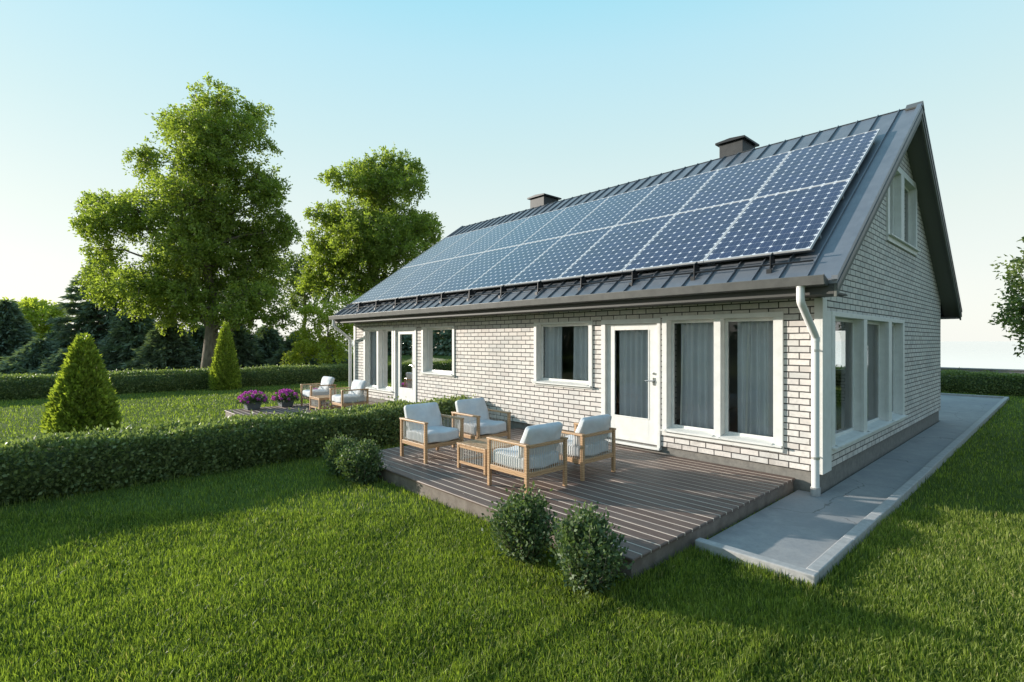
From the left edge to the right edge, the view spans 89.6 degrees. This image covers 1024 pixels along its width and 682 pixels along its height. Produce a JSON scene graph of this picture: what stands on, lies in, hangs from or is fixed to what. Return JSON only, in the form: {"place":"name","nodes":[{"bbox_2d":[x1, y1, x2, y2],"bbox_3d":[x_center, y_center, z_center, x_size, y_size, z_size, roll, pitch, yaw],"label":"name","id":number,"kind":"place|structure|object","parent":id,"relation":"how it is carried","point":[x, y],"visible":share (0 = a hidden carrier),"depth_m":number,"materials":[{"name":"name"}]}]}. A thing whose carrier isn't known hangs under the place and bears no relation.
{"place":"outdoors","nodes":[
{"label":"outdoors","id":0,"kind":"place"},
{"bbox_2d":[0,354,1023,681],"bbox_3d":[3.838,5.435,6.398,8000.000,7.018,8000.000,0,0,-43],"label":"ground","id":1,"kind":"structure","parent":0,"point":[126,494],"depth_m":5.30,"materials":[{"name":"green plant"}]},
{"bbox_2d":[0,299,39,360],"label":"conifer","id":2,"kind":"object","parent":1,"relation":"on","point":[16,331],"visible":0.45,"depth_m":35.70,"materials":[{"name":"green plant"}]},
{"bbox_2d":[0,337,62,373],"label":"conifer","id":3,"kind":"object","parent":1,"relation":"on","point":[30,355],"visible":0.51,"depth_m":31.88,"materials":[{"name":"green plant"}]},
{"bbox_2d":[2,296,71,339],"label":"yellow green tree","id":4,"kind":"object","parent":1,"relation":"on","point":[35,311],"visible":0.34,"depth_m":41.12,"materials":[{"name":"green plant"}]},
{"bbox_2d":[24,349,109,373],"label":"conifer","id":5,"kind":"object","parent":1,"relation":"on","point":[51,364],"visible":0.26,"depth_m":30.93,"materials":[{"name":"green plant"}]},
{"bbox_2d":[39,332,122,435],"bbox_3d":[-8.662,0.929,10.399,1.312,2.215,1.379,0,0,-43],"label":"conical thuja","id":6,"kind":"object","parent":1,"relation":"on","point":[82,393],"visible":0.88,"depth_m":10.14,"materials":[{"name":"green plant"}]},
{"bbox_2d":[42,250,123,348],"bbox_3d":[-29.403,-2.060,37.099,8.416,9.003,7.792,0,0,-17],"label":"conifer","id":7,"kind":"object","parent":1,"relation":"on","point":[87,313],"visible":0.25,"depth_m":35.45,"materials":[{"name":"green plant"}]},
{"bbox_2d":[95,308,156,371],"bbox_3d":[-25.784,-0.211,34.855,6.999,5.253,6.563,0,0,-43],"label":"conifer","id":8,"kind":"object","parent":1,"relation":"on","point":[121,341],"visible":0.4,"depth_m":33.76,"materials":[{"name":"green plant"}]},
{"bbox_2d":[121,315,202,370],"bbox_3d":[-21.983,0.329,33.131,5.250,4.113,5.662,0,0,-43],"label":"conifer","id":9,"kind":"object","parent":1,"relation":"on","point":[172,349],"visible":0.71,"depth_m":32.04,"materials":[{"name":"green plant"}]},
{"bbox_2d":[0,362,353,400],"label":"hedge","id":10,"kind":"object","parent":1,"relation":"on","point":[17,386],"visible":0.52,"depth_m":20.08,"materials":[{"name":"green plant"}]},
{"bbox_2d":[68,71,304,368],"bbox_3d":[-18.390,-6.431,30.074,11.212,17.143,11.074,0,0,-43],"label":"tree","id":11,"kind":"object","parent":1,"relation":"on","point":[209,225],"visible":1,"depth_m":28.84,"materials":[{"name":"green plant"}]},
{"bbox_2d":[186,324,204,355],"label":"conifer","id":12,"kind":"object","parent":1,"relation":"on","point":[197,337],"visible":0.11,"depth_m":35.41,"materials":[{"name":"green plant"}]},
{"bbox_2d":[208,322,241,389],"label":"conical thuja","id":13,"kind":"object","parent":1,"relation":"on","point":[224,373],"visible":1,"depth_m":20.43,"materials":[{"name":"green plant"}]},
{"bbox_2d":[192,325,269,368],"bbox_3d":[-18.431,0.454,34.023,6.394,3.851,5.889,0,0,-43],"label":"conifer","id":14,"kind":"object","parent":1,"relation":"on","point":[250,353],"visible":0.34,"depth_m":33.39,"materials":[{"name":"green plant"}]},
{"bbox_2d":[0,394,475,504],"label":"hedge","id":15,"kind":"object","parent":1,"relation":"on","point":[35,467],"visible":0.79,"depth_m":7.37,"materials":[{"name":"green plant"}]},
{"bbox_2d":[253,324,284,365],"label":"conifer","id":16,"kind":"object","parent":1,"relation":"on","point":[270,342],"visible":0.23,"depth_m":35.33,"materials":[{"name":"green plant"}]},
{"bbox_2d":[252,250,332,325],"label":"sparse tree","id":17,"kind":"object","parent":1,"relation":"on","point":[295,296],"visible":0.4,"depth_m":44.12,"materials":[{"name":"green plant"}]},
{"bbox_2d":[262,332,324,370],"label":"conifer","id":18,"kind":"object","parent":1,"relation":"on","point":[279,354],"visible":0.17,"depth_m":32.23,"materials":[{"name":"green plant"}]},
{"bbox_2d":[224,400,377,416],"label":"wooden deck","id":19,"kind":"structure","parent":1,"relation":"on","point":[271,409],"depth_m":13.05,"materials":[{"name":"beige wood"}]},
{"bbox_2d":[236,390,268,409],"bbox_3d":[-6.690,1.502,13.265,0.772,0.495,0.754,0,0,-43],"label":"flower pot","id":20,"kind":"object","parent":19,"relation":"on","point":[252,400],"visible":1,"depth_m":13.15,"materials":[{"name":"stone"}]},
{"bbox_2d":[271,388,299,406],"bbox_3d":[-6.080,1.511,13.847,0.744,0.475,0.743,0,0,-43],"label":"flower pot","id":21,"kind":"object","parent":19,"relation":"on","point":[284,398],"visible":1,"depth_m":13.73,"materials":[{"name":"stone"}]},
{"bbox_2d":[300,376,335,407],"bbox_3d":[-5.220,1.360,13.916,0.708,0.779,0.710,0,0,-43],"label":"armchair","id":22,"kind":"object","parent":19,"relation":"on","point":[326,383],"visible":0.83,"depth_m":13.85,"materials":[{"name":"white fabric"}]},
{"bbox_2d":[309,394,345,409],"bbox_3d":[-4.702,1.577,13.156,0.700,0.345,0.617,0,0,-43],"label":"table","id":23,"kind":"object","parent":19,"relation":"on","point":[322,397],"visible":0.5,"depth_m":12.97,"materials":[{"name":"brown wood"}]},
{"bbox_2d":[329,380,368,409],"bbox_3d":[-3.995,1.360,12.665,0.708,0.779,0.710,0,0,-43],"label":"armchair","id":24,"kind":"object","parent":19,"relation":"on","point":[355,393],"visible":0.97,"depth_m":12.56,"materials":[{"name":"white fabric"}]},
{"bbox_2d":[279,292,362,364],"bbox_3d":[-10.437,-0.343,29.505,5.047,4.962,4.333,0,0,-32],"label":"yellow green tree","id":25,"kind":"object","parent":1,"relation":"on","point":[306,335],"visible":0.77,"depth_m":29.42,"materials":[{"name":"green plant"}]},
{"bbox_2d":[320,340,353,363],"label":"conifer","id":26,"kind":"object","parent":1,"relation":"on","point":[347,361],"visible":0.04,"depth_m":36.13,"materials":[{"name":"green plant"}]},
{"bbox_2d":[320,432,360,475],"bbox_3d":[-2.424,1.647,7.475,0.651,0.649,0.764,0,0,-43],"label":"shrub","id":27,"kind":"object","parent":1,"relation":"on","point":[333,450],"visible":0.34,"depth_m":7.40,"materials":[{"name":"green plant"}]},
{"bbox_2d":[334,434,386,485],"bbox_3d":[-2.068,1.611,7.037,0.687,0.708,0.701,0,0,-33],"label":"shrub","id":28,"kind":"object","parent":1,"relation":"on","point":[363,463],"visible":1,"depth_m":6.94,"materials":[{"name":"green plant"}]},
{"bbox_2d":[293,144,444,307],"bbox_3d":[-9.838,-6.454,37.712,9.832,17.170,9.690,0,0,-43],"label":"broad tree","id":29,"kind":"object","parent":1,"relation":"on","point":[360,239],"visible":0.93,"depth_m":36.71,"materials":[{"name":"green plant"}]},
{"bbox_2d":[481,479,561,566],"bbox_3d":[0.133,1.591,4.562,0.691,0.752,0.752,0,0,-43],"label":"shrub","id":30,"kind":"object","parent":1,"relation":"on","point":[525,525],"visible":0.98,"depth_m":4.47,"materials":[{"name":"green plant"}]},
{"bbox_2d":[376,428,794,578],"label":"wooden deck","id":31,"kind":"structure","parent":1,"relation":"on","point":[660,507],"depth_m":6.09,"materials":[{"name":"beige wood"}]},
{"bbox_2d":[399,402,463,463],"bbox_3d":[-1.220,1.360,7.823,0.710,0.779,0.708,0,0,-43],"label":"armchair","id":32,"kind":"object","parent":31,"relation":"on","point":[426,429],"visible":1,"depth_m":7.76,"materials":[{"name":"white fabric"}]},
{"bbox_2d":[451,398,510,453],"bbox_3d":[-0.511,1.360,8.478,0.710,0.779,0.708,0,0,-43],"label":"armchair","id":33,"kind":"object","parent":31,"relation":"on","point":[478,422],"visible":0.88,"depth_m":8.42,"materials":[{"name":"white fabric"}]},
{"bbox_2d":[457,436,519,475],"bbox_3d":[-0.301,1.577,7.146,0.700,0.345,0.617,0,0,-43],"label":"table","id":34,"kind":"object","parent":31,"relation":"on","point":[477,445],"visible":0.59,"depth_m":7.00,"materials":[{"name":"brown wood"}]},
{"bbox_2d":[486,422,567,494],"bbox_3d":[0.187,1.360,6.244,0.710,0.779,0.708,0,0,-43],"label":"armchair","id":35,"kind":"object","parent":31,"relation":"on","point":[533,452],"visible":1,"depth_m":6.03,"materials":[{"name":"white fabric"}]},
{"bbox_2d":[557,414,615,480],"bbox_3d":[0.903,1.360,6.905,0.710,0.779,0.708,0,0,-43],"label":"armchair","id":36,"kind":"object","parent":31,"relation":"on","point":[587,442],"visible":0.84,"depth_m":6.62,"materials":[{"name":"white fabric"}]},
{"bbox_2d":[546,499,634,597],"bbox_3d":[0.597,1.610,4.024,0.666,0.716,0.662,0,0,2],"label":"shrub","id":37,"kind":"object","parent":1,"relation":"on","point":[587,549],"visible":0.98,"depth_m":3.95,"materials":[{"name":"green plant"}]},
{"bbox_2d":[328,101,961,496],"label":"house","id":38,"kind":"structure","parent":1,"relation":"on","point":[878,255],"depth_m":8.80,"materials":[{"name":"white brick"}]},
{"bbox_2d":[371,332,376,384],"bbox_3d":[-3.916,0.512,15.095,0.123,1.725,0.660,0,0,-43],"label":"curtain","id":39,"kind":"object","parent":38,"relation":"hanging from","point":[373,358],"visible":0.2,"depth_m":15.24,"materials":[{"name":"grey fabric"}]},
{"bbox_2d":[364,327,393,394],"bbox_3d":[-3.779,0.535,14.649,0.276,1.840,1.720,0,0,-43],"label":"window","id":40,"kind":"structure","parent":38,"relation":"in","point":[385,335],"depth_m":14.63,"materials":[{"name":"white paint"}]},
{"bbox_2d":[352,264,424,303],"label":"solar panel","id":41,"kind":"object","parent":38,"relation":"attached to","point":[384,286],"visible":0.77,"depth_m":15.54,"materials":[{"name":"blue glass"}]},
{"bbox_2d":[374,258,452,300],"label":"solar panel","id":42,"kind":"object","parent":38,"relation":"attached to","point":[410,282],"visible":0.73,"depth_m":14.51,"materials":[{"name":"blue glass"}]},
{"bbox_2d":[403,232,468,267],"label":"solar panel","id":43,"kind":"object","parent":38,"relation":"attached to","point":[435,250],"visible":0.84,"depth_m":16.72,"materials":[{"name":"blue glass"}]},
{"bbox_2d":[420,326,454,377],"bbox_3d":[-1.782,0.247,12.491,0.276,1.205,1.380,0,0,-43],"label":"window","id":44,"kind":"structure","parent":38,"relation":"in","point":[437,342],"depth_m":12.65,"materials":[{"name":"white paint"}]},
{"bbox_2d":[400,252,483,297],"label":"solar panel","id":45,"kind":"object","parent":38,"relation":"attached to","point":[436,279],"visible":0.76,"depth_m":13.49,"materials":[{"name":"blue glass"}]},
{"bbox_2d":[427,224,498,262],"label":"solar panel","id":46,"kind":"object","parent":38,"relation":"attached to","point":[461,244],"visible":0.82,"depth_m":15.70,"materials":[{"name":"blue glass"}]},
{"bbox_2d":[430,245,519,294],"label":"solar panel","id":47,"kind":"object","parent":38,"relation":"attached to","point":[472,272],"visible":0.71,"depth_m":12.47,"materials":[{"name":"blue glass"}]},
{"bbox_2d":[454,216,530,257],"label":"solar panel","id":48,"kind":"object","parent":38,"relation":"attached to","point":[491,238],"visible":0.86,"depth_m":14.68,"materials":[{"name":"blue glass"}]},
{"bbox_2d":[465,236,562,289],"bbox_3d":[0.077,-1.706,11.523,1.372,0.100,2.095,0,35,47],"label":"solar panel","id":49,"kind":"object","parent":38,"relation":"attached to","point":[511,266],"visible":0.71,"depth_m":11.44,"materials":[{"name":"blue glass"}]},
{"bbox_2d":[485,207,566,251],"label":"solar panel","id":50,"kind":"object","parent":38,"relation":"attached to","point":[525,230],"visible":0.86,"depth_m":13.65,"materials":[{"name":"blue glass"}]},
{"bbox_2d":[545,327,562,378],"bbox_3d":[0.774,0.225,10.034,0.127,1.150,0.600,0,0,-43],"label":"curtain","id":51,"kind":"object","parent":38,"relation":"hanging from","point":[553,353],"visible":0.54,"depth_m":9.95,"materials":[{"name":"grey fabric"}]},
{"bbox_2d":[507,226,613,284],"bbox_3d":[1.020,-1.706,10.504,1.372,0.100,2.095,0,35,47],"label":"solar panel","id":52,"kind":"object","parent":38,"relation":"attached to","point":[560,257],"visible":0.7,"depth_m":10.41,"materials":[{"name":"blue glass"}]},
{"bbox_2d":[532,321,592,389],"bbox_3d":[0.937,0.247,9.551,0.276,1.205,1.430,0,0,-43],"label":"window","id":53,"kind":"structure","parent":38,"relation":"in","point":[539,379],"depth_m":9.71,"materials":[{"name":"white paint"}]},
{"bbox_2d":[521,197,608,244],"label":"solar panel","id":54,"kind":"object","parent":38,"relation":"attached to","point":[565,221],"visible":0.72,"depth_m":12.63,"materials":[{"name":"blue glass"}]},
{"bbox_2d":[573,323,587,380],"bbox_3d":[1.321,0.225,9.436,0.124,1.150,0.560,0,0,-43],"label":"curtain","id":55,"kind":"object","parent":38,"relation":"hanging from","point":[580,366],"visible":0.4,"depth_m":9.52,"materials":[{"name":"grey fabric"}]},
{"bbox_2d":[565,184,659,235],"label":"solar panel","id":56,"kind":"object","parent":38,"relation":"attached to","point":[611,211],"visible":0.77,"depth_m":11.60,"materials":[{"name":"blue glass"}]},
{"bbox_2d":[559,214,675,278],"bbox_3d":[1.962,-1.706,9.485,1.372,0.100,2.095,0,35,47],"label":"solar panel","id":57,"kind":"object","parent":38,"relation":"attached to","point":[617,248],"visible":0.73,"depth_m":9.39,"materials":[{"name":"blue glass"}]},
{"bbox_2d":[619,323,650,418],"bbox_3d":[2.070,0.537,8.549,0.120,1.675,0.720,0,0,-43],"label":"curtain","id":58,"kind":"object","parent":38,"relation":"hanging from","point":[633,372],"visible":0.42,"depth_m":8.58,"materials":[{"name":"grey fabric"}]},
{"bbox_2d":[615,169,718,225],"bbox_3d":[3.229,-2.926,10.656,1.372,0.100,2.095,0,35,47],"label":"solar panel","id":59,"kind":"object","parent":38,"relation":"attached to","point":[669,198],"visible":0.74,"depth_m":10.58,"materials":[{"name":"blue glass"}]},
{"bbox_2d":[622,199,752,271],"bbox_3d":[2.905,-1.706,8.466,1.372,0.100,2.095,0,35,47],"label":"solar panel","id":60,"kind":"object","parent":38,"relation":"attached to","point":[690,237],"visible":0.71,"depth_m":8.36,"materials":[{"name":"blue glass"}]},
{"bbox_2d":[680,322,713,428],"bbox_3d":[2.841,0.512,7.791,0.128,1.725,0.620,0,0,-43],"label":"curtain","id":61,"kind":"object","parent":38,"relation":"hanging from","point":[697,378],"visible":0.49,"depth_m":7.83,"materials":[{"name":"white fabric"}]},
{"bbox_2d":[660,311,783,452],"bbox_3d":[2.951,0.535,7.375,0.276,1.840,1.760,0,0,-43],"label":"window","id":62,"kind":"structure","parent":38,"relation":"in","point":[721,434],"depth_m":7.35,"materials":[{"name":"white paint"}]},
{"bbox_2d":[677,151,790,213],"bbox_3d":[4.171,-2.926,9.637,1.372,0.100,2.095,0,35,47],"label":"solar panel","id":63,"kind":"object","parent":38,"relation":"attached to","point":[739,182],"visible":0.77,"depth_m":9.55,"materials":[{"name":"blue glass"}]},
{"bbox_2d":[738,321,772,436],"bbox_3d":[3.419,0.512,7.168,0.126,1.725,0.540,0,0,-43],"label":"curtain","id":64,"kind":"object","parent":38,"relation":"hanging from","point":[755,377],"visible":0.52,"depth_m":7.20,"materials":[{"name":"white fabric"}]},
{"bbox_2d":[704,179,850,261],"bbox_3d":[3.847,-1.706,7.447,1.372,0.100,2.095,0,35,47],"label":"solar panel","id":65,"kind":"object","parent":38,"relation":"attached to","point":[791,221],"visible":0.88,"depth_m":7.32,"materials":[{"name":"blue"}]},
{"bbox_2d":[754,129,879,197],"bbox_3d":[5.114,-2.926,8.618,1.372,0.100,2.095,0,35,47],"label":"solar panel","id":66,"kind":"object","parent":38,"relation":"attached to","point":[838,160],"visible":0.98,"depth_m":8.52,"materials":[{"name":"blue glass"}]},
{"bbox_2d":[835,370,836,432],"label":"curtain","id":67,"kind":"object","parent":38,"relation":"hanging from","point":[835,403],"visible":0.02,"depth_m":7.42,"materials":[{"name":"grey fabric"}]},
{"bbox_2d":[835,328,844,372],"bbox_3d":[8.686,0.250,13.879,0.178,1.280,1.700,0,0,-43],"label":"window","id":68,"kind":"structure","parent":38,"relation":"in","point":[836,329],"depth_m":13.71,"materials":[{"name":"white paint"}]},
{"bbox_2d":[844,322,848,428],"bbox_3d":[5.411,0.512,8.158,0.800,1.725,0.125,0,0,-43],"label":"curtain","id":69,"kind":"object","parent":38,"relation":"hanging from","point":[846,425],"visible":0.08,"depth_m":7.89,"materials":[{"name":"grey fabric"}]},
{"bbox_2d":[832,311,907,453],"bbox_3d":[5.640,0.535,8.080,4.270,1.840,0.276,0,0,-43],"label":"window","id":70,"kind":"structure","parent":38,"relation":"in","point":[890,333],"depth_m":8.04,"materials":[{"name":"white paint"}]},
{"bbox_2d":[867,324,875,419],"bbox_3d":[6.548,0.512,9.212,1.200,1.725,0.127,0,0,-43],"label":"curtain","id":71,"kind":"object","parent":38,"relation":"hanging from","point":[871,371],"visible":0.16,"depth_m":8.83,"materials":[{"name":"grey fabric"}]},
{"bbox_2d":[886,166,920,255],"bbox_3d":[7.177,-2.405,9.489,2.440,1.430,0.256,0,0,-43],"label":"window","id":72,"kind":"structure","parent":38,"relation":"in","point":[901,195],"depth_m":9.39,"materials":[{"name":"white paint"}]},
{"bbox_2d":[695,393,1008,586],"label":"kerb","id":73,"kind":"structure","parent":1,"relation":"on","point":[817,569],"depth_m":4.82,"materials":[{"name":"concrete"}]},
{"bbox_2d":[835,365,1023,395],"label":"hedge","id":74,"kind":"object","parent":1,"relation":"on","point":[987,382],"visible":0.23,"depth_m":18.87,"materials":[{"name":"green plant"}]},
{"bbox_2d":[941,367,1023,376],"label":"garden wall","id":75,"kind":"structure","parent":1,"relation":"on","point":[993,370],"depth_m":24.66,"materials":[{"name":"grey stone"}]},
{"bbox_2d":[988,236,1023,356],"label":"garden tree","id":76,"kind":"object","parent":1,"relation":"on","point":[1013,314],"visible":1,"depth_m":12.73,"materials":[{"name":"green plant"}]},
{"bbox_2d":[0,0,1023,340],"label":"sky","id":77,"kind":"structure","parent":0,"point":[504,103],"materials":[{"name":"blue"}]},
{"bbox_2d":[316,341,1023,368],"bbox_3d":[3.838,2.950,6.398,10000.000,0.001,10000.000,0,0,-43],"label":"water","id":78,"kind":"structure","parent":0,"point":[981,354],"depth_m":112.71,"materials":[{"name":"white liquid"}]},
{"bbox_2d":[708,395,1001,568],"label":"path","id":79,"kind":"structure","parent":0,"point":[803,529],"depth_m":6.03,"materials":[{"name":"concrete"}]}
]}

